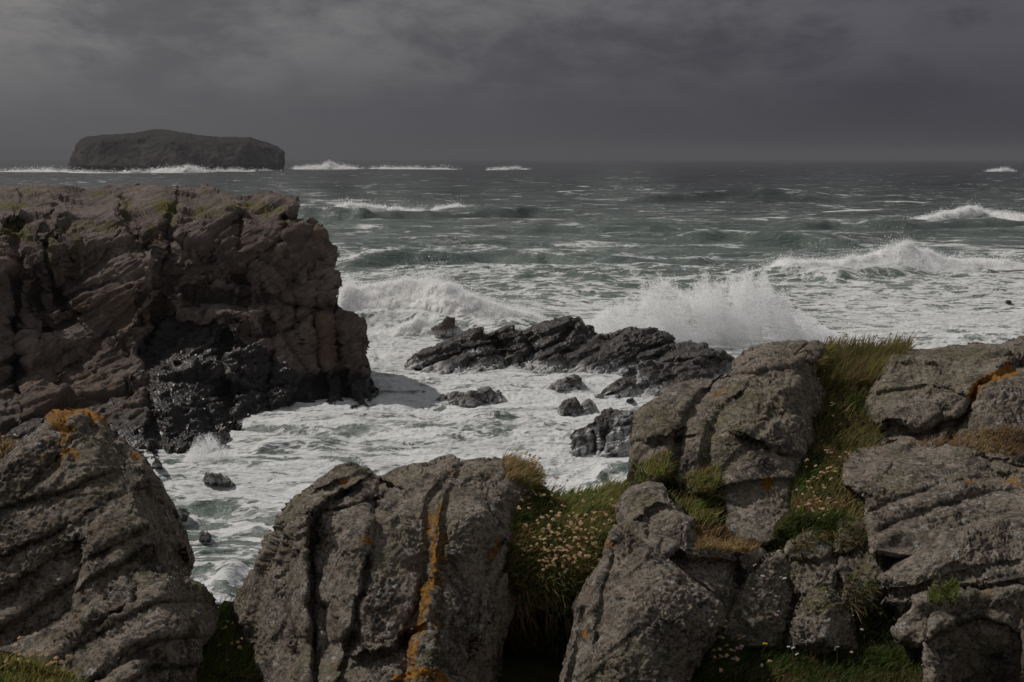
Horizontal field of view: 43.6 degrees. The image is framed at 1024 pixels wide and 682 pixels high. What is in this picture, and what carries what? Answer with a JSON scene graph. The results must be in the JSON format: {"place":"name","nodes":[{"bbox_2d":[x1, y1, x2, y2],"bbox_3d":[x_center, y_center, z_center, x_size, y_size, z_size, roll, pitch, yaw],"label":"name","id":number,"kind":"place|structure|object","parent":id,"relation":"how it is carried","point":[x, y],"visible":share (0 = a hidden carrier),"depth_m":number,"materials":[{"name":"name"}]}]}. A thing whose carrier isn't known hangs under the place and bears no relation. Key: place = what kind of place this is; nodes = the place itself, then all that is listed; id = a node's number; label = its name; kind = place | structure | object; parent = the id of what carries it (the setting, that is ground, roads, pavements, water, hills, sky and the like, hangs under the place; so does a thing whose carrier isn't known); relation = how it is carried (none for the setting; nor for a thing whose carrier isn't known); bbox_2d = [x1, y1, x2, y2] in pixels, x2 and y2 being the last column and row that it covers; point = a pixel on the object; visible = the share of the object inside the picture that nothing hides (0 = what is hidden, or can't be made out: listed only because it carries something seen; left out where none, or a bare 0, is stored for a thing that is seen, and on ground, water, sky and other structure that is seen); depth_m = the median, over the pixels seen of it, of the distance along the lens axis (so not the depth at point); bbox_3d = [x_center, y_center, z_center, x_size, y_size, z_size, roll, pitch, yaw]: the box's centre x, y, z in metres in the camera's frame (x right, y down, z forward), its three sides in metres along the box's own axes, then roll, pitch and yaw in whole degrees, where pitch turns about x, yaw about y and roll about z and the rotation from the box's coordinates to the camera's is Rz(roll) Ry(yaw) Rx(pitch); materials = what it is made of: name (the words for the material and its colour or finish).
{"place":"outdoors","nodes":[
{"label":"outdoors","id":0,"kind":"place"},
{"bbox_2d":[0,183,378,459],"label":"sea cliff","id":1,"kind":"structure","parent":0,"point":[149,318],"depth_m":78.58,"materials":[{"name":"stone"}]},
{"bbox_2d":[197,646,564,681],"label":"ground","id":2,"kind":"structure","parent":0,"point":[534,665],"depth_m":7.27,"materials":[{"name":"soil"}]},
{"bbox_2d":[0,648,89,681],"bbox_3d":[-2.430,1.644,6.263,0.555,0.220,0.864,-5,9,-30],"label":"turf bank","id":3,"kind":"structure","parent":2,"relation":"on","point":[11,656],"depth_m":6.21,"materials":[{"name":"green plant"}]},
{"bbox_2d":[0,636,70,681],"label":"thrift clump","id":4,"kind":"object","parent":3,"relation":"on","point":[19,638],"visible":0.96,"depth_m":6.13,"materials":[{"name":"green plant"}]},
{"bbox_2d":[0,408,194,646],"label":"lichen boulder","id":5,"kind":"object","parent":2,"relation":"on","point":[68,476],"visible":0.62,"depth_m":7.24,"materials":[{"name":"grey stone"}]},
{"bbox_2d":[72,504,153,612],"bbox_3d":[-2.257,1.192,7.209,0.445,0.595,0.988,-3,9,-18],"label":"lichen boulder","id":6,"kind":"object","parent":5,"relation":"on","point":[117,542],"visible":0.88,"depth_m":6.88,"materials":[{"name":"grey stone"}]},
{"bbox_2d":[0,558,219,681],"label":"lichen boulder","id":7,"kind":"object","parent":2,"relation":"on","point":[153,620],"visible":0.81,"depth_m":6.54,"materials":[{"name":"grey stone"}]},
{"bbox_2d":[196,597,261,681],"bbox_3d":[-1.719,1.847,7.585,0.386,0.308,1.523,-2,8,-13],"label":"turf bank","id":8,"kind":"structure","parent":2,"relation":"on","point":[232,637],"depth_m":7.46,"materials":[{"name":"green plant"}]},
{"bbox_2d":[215,620,242,665],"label":"thrift clump","id":9,"kind":"object","parent":8,"relation":"on","point":[224,627],"visible":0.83,"depth_m":7.37,"materials":[{"name":"green plant"}]},
{"bbox_2d":[229,454,532,681],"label":"lichen boulder","id":10,"kind":"object","parent":2,"relation":"on","point":[358,573],"visible":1,"depth_m":7.03,"materials":[{"name":"grey stone"}]},
{"bbox_2d":[503,476,630,652],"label":"turf bank","id":11,"kind":"structure","parent":2,"relation":"on","point":[507,648],"depth_m":7.54,"materials":[{"name":"green plant"}]},
{"bbox_2d":[502,448,548,493],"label":"grass","id":12,"kind":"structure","parent":11,"relation":"on","point":[514,471],"depth_m":8.01,"materials":[{"name":"beige plant"}]},
{"bbox_2d":[510,489,560,583],"bbox_3d":[0.115,1.120,7.786,0.291,0.416,1.038,3,9,18],"label":"thrift clump","id":13,"kind":"object","parent":11,"relation":"on","point":[534,521],"visible":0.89,"depth_m":7.65,"materials":[{"name":"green plant"}]},
{"bbox_2d":[515,449,567,494],"bbox_3d":[0.167,0.879,8.362,0.239,0.448,0.692,3,9,22],"label":"thrift clump","id":14,"kind":"object","parent":11,"relation":"on","point":[535,463],"visible":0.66,"depth_m":8.24,"materials":[{"name":"pink plant"}]},
{"bbox_2d":[505,561,594,657],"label":"grass","id":15,"kind":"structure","parent":11,"relation":"on","point":[522,626],"depth_m":7.35,"materials":[{"name":"green plant"}]},
{"bbox_2d":[529,504,596,582],"bbox_3d":[0.303,1.196,7.580,0.423,0.329,0.706,0,8,0],"label":"thrift clump","id":16,"kind":"object","parent":11,"relation":"on","point":[558,514],"visible":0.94,"depth_m":7.50,"materials":[{"name":"pink plant"}]},
{"bbox_2d":[539,520,597,587],"bbox_3d":[0.310,1.250,7.436,0.395,0.316,0.337,-4,9,-26],"label":"thrift clump","id":17,"kind":"object","parent":11,"relation":"on","point":[560,551],"visible":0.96,"depth_m":7.38,"materials":[{"name":"pink plant"}]},
{"bbox_2d":[570,494,616,558],"bbox_3d":[0.502,1.129,7.823,0.312,0.241,0.765,0,8,0],"label":"thrift clump","id":18,"kind":"object","parent":11,"relation":"on","point":[605,514],"visible":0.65,"depth_m":7.80,"materials":[{"name":"pink plant"}]},
{"bbox_2d":[553,474,635,518],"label":"grass","id":19,"kind":"structure","parent":11,"relation":"on","point":[608,485],"depth_m":8.38,"materials":[{"name":"green plant"}]},
{"bbox_2d":[615,481,686,558],"bbox_3d":[0.858,1.046,7.868,0.441,0.294,1.455,0,8,0],"label":"lichen boulder","id":20,"kind":"object","parent":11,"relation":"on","point":[646,511],"visible":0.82,"depth_m":7.72,"materials":[{"name":"grey stone"}]},
{"bbox_2d":[559,524,724,681],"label":"lichen boulder","id":21,"kind":"object","parent":2,"relation":"on","point":[643,611],"visible":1,"depth_m":6.71,"materials":[{"name":"grey stone"}]},
{"bbox_2d":[624,446,732,541],"bbox_3d":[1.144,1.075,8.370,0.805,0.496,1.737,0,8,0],"label":"turf bank","id":22,"kind":"structure","parent":2,"relation":"on","point":[632,482],"depth_m":7.99,"materials":[{"name":"green plant"}]},
{"bbox_2d":[696,494,719,507],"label":"grass","id":23,"kind":"structure","parent":22,"relation":"on","point":[712,500],"depth_m":8.04,"materials":[{"name":"green plant"}]},
{"bbox_2d":[660,514,767,626],"bbox_3d":[1.236,1.349,7.684,0.819,0.742,1.104,0,8,0],"label":"lichen boulder","id":24,"kind":"object","parent":2,"relation":"on","point":[718,575],"visible":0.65,"depth_m":7.33,"materials":[{"name":"grey stone"}]},
{"bbox_2d":[628,339,828,546],"bbox_3d":[1.585,0.605,9.304,1.256,1.013,3.226,3,9,18],"label":"lichen boulder","id":25,"kind":"object","parent":2,"relation":"on","point":[746,420],"visible":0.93,"depth_m":8.52,"materials":[{"name":"grey stone"}]},
{"bbox_2d":[721,549,796,652],"bbox_3d":[1.486,1.517,7.579,0.448,0.540,1.042,4,9,27],"label":"lichen boulder","id":26,"kind":"object","parent":2,"relation":"on","point":[751,620],"visible":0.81,"depth_m":7.27,"materials":[{"name":"grey stone"}]},
{"bbox_2d":[690,512,947,681],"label":"turf bank","id":27,"kind":"structure","parent":2,"relation":"on","point":[788,516],"depth_m":7.15,"materials":[{"name":"green plant"}]},
{"bbox_2d":[699,620,744,677],"bbox_3d":[1.159,1.673,7.044,0.260,0.221,0.655,2,8,11],"label":"thrift clump","id":28,"kind":"object","parent":27,"relation":"on","point":[727,652],"visible":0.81,"depth_m":6.94,"materials":[{"name":"green plant"}]},
{"bbox_2d":[692,519,759,553],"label":"grass","id":29,"kind":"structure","parent":27,"relation":"on","point":[744,546],"depth_m":7.51,"materials":[{"name":"brown plant"}]},
{"bbox_2d":[718,505,896,650],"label":"grass","id":30,"kind":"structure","parent":27,"relation":"on","point":[887,625],"depth_m":7.65,"materials":[{"name":"green plant"}]},
{"bbox_2d":[784,518,888,613],"bbox_3d":[1.992,1.314,7.730,0.658,0.485,0.976,3,9,23],"label":"lichen boulder","id":31,"kind":"object","parent":27,"relation":"on","point":[807,573],"visible":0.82,"depth_m":7.46,"materials":[{"name":"grey stone"}]},
{"bbox_2d":[789,512,894,624],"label":"grass","id":32,"kind":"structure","parent":31,"relation":"on","point":[823,535],"depth_m":7.50,"materials":[{"name":"green plant"}]},
{"bbox_2d":[784,584,857,655],"bbox_3d":[1.841,1.578,7.439,0.470,0.405,0.823,4,9,28],"label":"lichen boulder","id":33,"kind":"object","parent":2,"relation":"on","point":[822,620],"visible":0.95,"depth_m":7.17,"materials":[{"name":"grey stone"}]},
{"bbox_2d":[788,348,909,516],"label":"turf bank","id":34,"kind":"structure","parent":2,"relation":"on","point":[861,403],"depth_m":9.20,"materials":[{"name":"green plant"}]},
{"bbox_2d":[794,477,837,519],"bbox_3d":[1.888,1.008,7.957,0.265,0.217,0.560,2,8,11],"label":"thrift clump","id":35,"kind":"object","parent":34,"relation":"on","point":[810,504],"visible":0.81,"depth_m":7.98,"materials":[{"name":"pink plant"}]},
{"bbox_2d":[798,449,850,491],"bbox_3d":[2.051,0.844,8.438,0.342,0.218,0.581,3,9,22],"label":"thrift clump","id":36,"kind":"object","parent":34,"relation":"on","point":[844,475],"visible":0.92,"depth_m":8.40,"materials":[{"name":"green plant"}]},
{"bbox_2d":[816,342,838,368],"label":"grass","id":37,"kind":"structure","parent":34,"relation":"on","point":[820,361],"depth_m":9.89,"materials":[{"name":"green plant"}]},
{"bbox_2d":[788,441,877,526],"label":"grass","id":38,"kind":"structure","parent":34,"relation":"on","point":[837,498],"depth_m":8.21,"materials":[{"name":"green plant"}]},
{"bbox_2d":[817,329,921,392],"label":"grass","id":39,"kind":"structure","parent":34,"relation":"on","point":[861,361],"depth_m":10.17,"materials":[{"name":"green plant"}]},
{"bbox_2d":[842,439,1023,559],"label":"lichen boulder","id":40,"kind":"object","parent":2,"relation":"on","point":[909,493],"visible":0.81,"depth_m":8.04,"materials":[{"name":"grey stone"}]},
{"bbox_2d":[906,423,1023,456],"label":"grass","id":41,"kind":"structure","parent":40,"relation":"on","point":[1014,451],"depth_m":8.83,"materials":[{"name":"plant"}]},
{"bbox_2d":[865,336,1023,466],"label":"lichen boulder","id":42,"kind":"object","parent":2,"relation":"on","point":[921,395],"visible":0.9,"depth_m":9.37,"materials":[{"name":"grey stone"}]},
{"bbox_2d":[875,492,1023,648],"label":"lichen boulder","id":43,"kind":"object","parent":2,"relation":"on","point":[977,549],"visible":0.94,"depth_m":7.09,"materials":[{"name":"grey stone"}]},
{"bbox_2d":[927,574,962,604],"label":"grass","id":44,"kind":"structure","parent":43,"relation":"on","point":[950,583],"depth_m":6.85,"materials":[{"name":"green plant"}]},
{"bbox_2d":[921,610,1023,681],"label":"lichen boulder","id":45,"kind":"object","parent":2,"relation":"on","point":[981,650],"visible":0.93,"depth_m":6.82,"materials":[{"name":"grey stone"}]},
{"bbox_3d":[-4.179,1.281,8.482,2.129,1.094,1.782,0,8,0],"label":"turf bank","id":46,"kind":"object","parent":2,"relation":"on","visible":0},
{"bbox_2d":[0,432,18,458],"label":"grass","id":47,"kind":"structure","parent":46,"relation":"on","point":[4,444],"depth_m":8.70,"materials":[{"name":"green plant"}]},
{"bbox_2d":[0,434,18,454],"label":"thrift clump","id":48,"kind":"object","parent":46,"relation":"on","point":[2,436],"visible":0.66,"depth_m":8.70,"materials":[{"name":"green plant"}]},
{"bbox_2d":[0,160,1023,607],"bbox_3d":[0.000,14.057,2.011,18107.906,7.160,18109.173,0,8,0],"label":"sea","id":49,"kind":"structure","parent":0,"point":[584,240],"depth_m":184.22,"materials":[{"name":"liquid"}]},
{"bbox_2d":[0,164,281,172],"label":"breaking wave","id":50,"kind":"object","parent":49,"relation":"on","point":[188,168],"visible":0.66,"depth_m":1285.27,"materials":[{"name":"white liquid"}]},
{"bbox_2d":[152,457,162,468],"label":"surf rock","id":51,"kind":"object","parent":49,"relation":"in","point":[156,463],"visible":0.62,"depth_m":61.35,"materials":[{"name":"grey stone"}]},
{"bbox_2d":[67,129,284,170],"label":"rocky island","id":52,"kind":"structure","parent":49,"relation":"in","point":[153,149],"depth_m":1521.05,"materials":[{"name":"grey stone"}]},
{"bbox_2d":[176,507,189,521],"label":"surf rock","id":53,"kind":"object","parent":49,"relation":"in","point":[183,513],"visible":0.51,"depth_m":53.89,"materials":[{"name":"grey stone"}]},
{"bbox_2d":[198,531,211,541],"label":"surf rock","id":54,"kind":"object","parent":49,"relation":"in","point":[206,536],"visible":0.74,"depth_m":50.65,"materials":[{"name":"grey stone"}]},
{"bbox_2d":[181,433,240,466],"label":"spray burst","id":55,"kind":"object","parent":49,"relation":"on","point":[203,445],"visible":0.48,"depth_m":63.76,"materials":[{"name":"white liquid"}]},
{"bbox_2d":[202,472,234,486],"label":"surf rock","id":56,"kind":"object","parent":49,"relation":"in","point":[217,479],"visible":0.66,"depth_m":59.17,"materials":[{"name":"grey stone"}]},
{"bbox_2d":[291,406,365,416],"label":"spray burst","id":57,"kind":"object","parent":49,"relation":"on","point":[359,412],"visible":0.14,"depth_m":74.00,"materials":[{"name":"white liquid"}]},
{"bbox_2d":[309,192,427,210],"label":"breaking wave","id":58,"kind":"object","parent":49,"relation":"on","point":[368,206],"visible":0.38,"depth_m":331.90,"materials":[{"name":"white liquid"}]},
{"bbox_2d":[292,160,467,169],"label":"breaking wave","id":59,"kind":"object","parent":49,"relation":"on","point":[329,165],"visible":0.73,"depth_m":1638.37,"materials":[{"name":"white liquid"}]},
{"bbox_2d":[338,271,466,310],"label":"spray burst","id":60,"kind":"object","parent":49,"relation":"on","point":[367,288],"visible":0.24,"depth_m":121.30,"materials":[{"name":"white liquid"}]},
{"bbox_2d":[389,310,443,338],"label":"breaking wave","id":61,"kind":"object","parent":49,"relation":"on","point":[418,326],"visible":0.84,"depth_m":110.27,"materials":[{"name":"white liquid"}]},
{"bbox_2d":[431,316,455,337],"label":"surf rock","id":62,"kind":"object","parent":49,"relation":"in","point":[445,327],"visible":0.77,"depth_m":109.34,"materials":[{"name":"grey stone"}]},
{"bbox_2d":[338,245,560,321],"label":"breaking wave","id":63,"kind":"object","parent":49,"relation":"on","point":[439,295],"visible":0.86,"depth_m":118.93,"materials":[{"name":"white liquid"}]},
{"bbox_2d":[430,201,486,210],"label":"breaking wave","id":64,"kind":"object","parent":49,"relation":"on","point":[446,206],"visible":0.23,"depth_m":343.58,"materials":[{"name":"white liquid"}]},
{"bbox_2d":[433,386,495,406],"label":"surf rock","id":65,"kind":"object","parent":49,"relation":"in","point":[479,396],"visible":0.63,"depth_m":78.47,"materials":[{"name":"grey stone"}]},
{"bbox_2d":[403,324,529,375],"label":"skerry","id":66,"kind":"structure","parent":49,"relation":"in","point":[477,349],"depth_m":92.99,"materials":[{"name":"grey stone"}]},
{"bbox_2d":[493,390,502,402],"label":"surf rock","id":67,"kind":"object","parent":49,"relation":"in","point":[498,397],"visible":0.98,"depth_m":79.83,"materials":[{"name":"grey stone"}]},
{"bbox_2d":[487,165,531,169],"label":"breaking wave","id":68,"kind":"object","parent":49,"relation":"on","point":[511,168],"visible":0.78,"depth_m":1594.25,"materials":[{"name":"white liquid"}]},
{"bbox_2d":[529,397,559,413],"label":"spray burst","id":69,"kind":"object","parent":49,"relation":"on","point":[543,405],"visible":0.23,"depth_m":76.22,"materials":[{"name":"white liquid"}]},
{"bbox_2d":[547,374,582,391],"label":"surf rock","id":70,"kind":"object","parent":49,"relation":"in","point":[572,382],"visible":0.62,"depth_m":82.89,"materials":[{"name":"grey stone"}]},
{"bbox_2d":[557,397,581,415],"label":"surf rock","id":71,"kind":"object","parent":49,"relation":"in","point":[571,406],"visible":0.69,"depth_m":74.69,"materials":[{"name":"grey stone"}]},
{"bbox_2d":[581,398,594,414],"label":"surf rock","id":72,"kind":"object","parent":49,"relation":"in","point":[588,406],"visible":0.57,"depth_m":75.62,"materials":[{"name":"grey stone"}]},
{"bbox_2d":[522,316,675,374],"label":"skerry","id":73,"kind":"structure","parent":49,"relation":"in","point":[562,344],"depth_m":94.13,"materials":[{"name":"grey stone"}]},
{"bbox_2d":[569,407,633,457],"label":"surf rock","id":74,"kind":"object","parent":49,"relation":"in","point":[606,433],"visible":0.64,"depth_m":66.11,"materials":[{"name":"grey stone"}]},
{"bbox_2d":[594,359,714,398],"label":"skerry","id":75,"kind":"structure","parent":49,"relation":"in","point":[650,378],"depth_m":83.14,"materials":[{"name":"grey stone"}]},
{"bbox_2d":[658,340,734,374],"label":"skerry","id":76,"kind":"structure","parent":49,"relation":"in","point":[702,355],"depth_m":91.00,"materials":[{"name":"grey stone"}]},
{"bbox_2d":[585,266,846,351],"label":"spray burst","id":77,"kind":"object","parent":49,"relation":"on","point":[724,326],"visible":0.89,"depth_m":103.89,"materials":[{"name":"white liquid"}]},
{"bbox_2d":[754,240,987,274],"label":"spray burst","id":78,"kind":"object","parent":49,"relation":"on","point":[926,256],"visible":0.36,"depth_m":161.44,"materials":[{"name":"white liquid"}]},
{"bbox_2d":[761,223,1023,271],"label":"breaking wave","id":79,"kind":"object","parent":49,"relation":"on","point":[1003,265],"visible":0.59,"depth_m":165.62,"materials":[{"name":"white liquid"}]},
{"bbox_2d":[907,199,1023,220],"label":"breaking wave","id":80,"kind":"object","parent":49,"relation":"on","point":[967,211],"visible":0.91,"depth_m":316.58,"materials":[{"name":"white liquid"}]},
{"bbox_2d":[983,167,1016,171],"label":"breaking wave","id":81,"kind":"object","parent":49,"relation":"on","point":[1003,169],"visible":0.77,"depth_m":1410.01,"materials":[{"name":"white liquid"}]},
{"bbox_2d":[0,0,1023,159],"label":"sky","id":82,"kind":"structure","parent":0,"point":[307,79],"materials":[{"name":"grey"}]}
]}

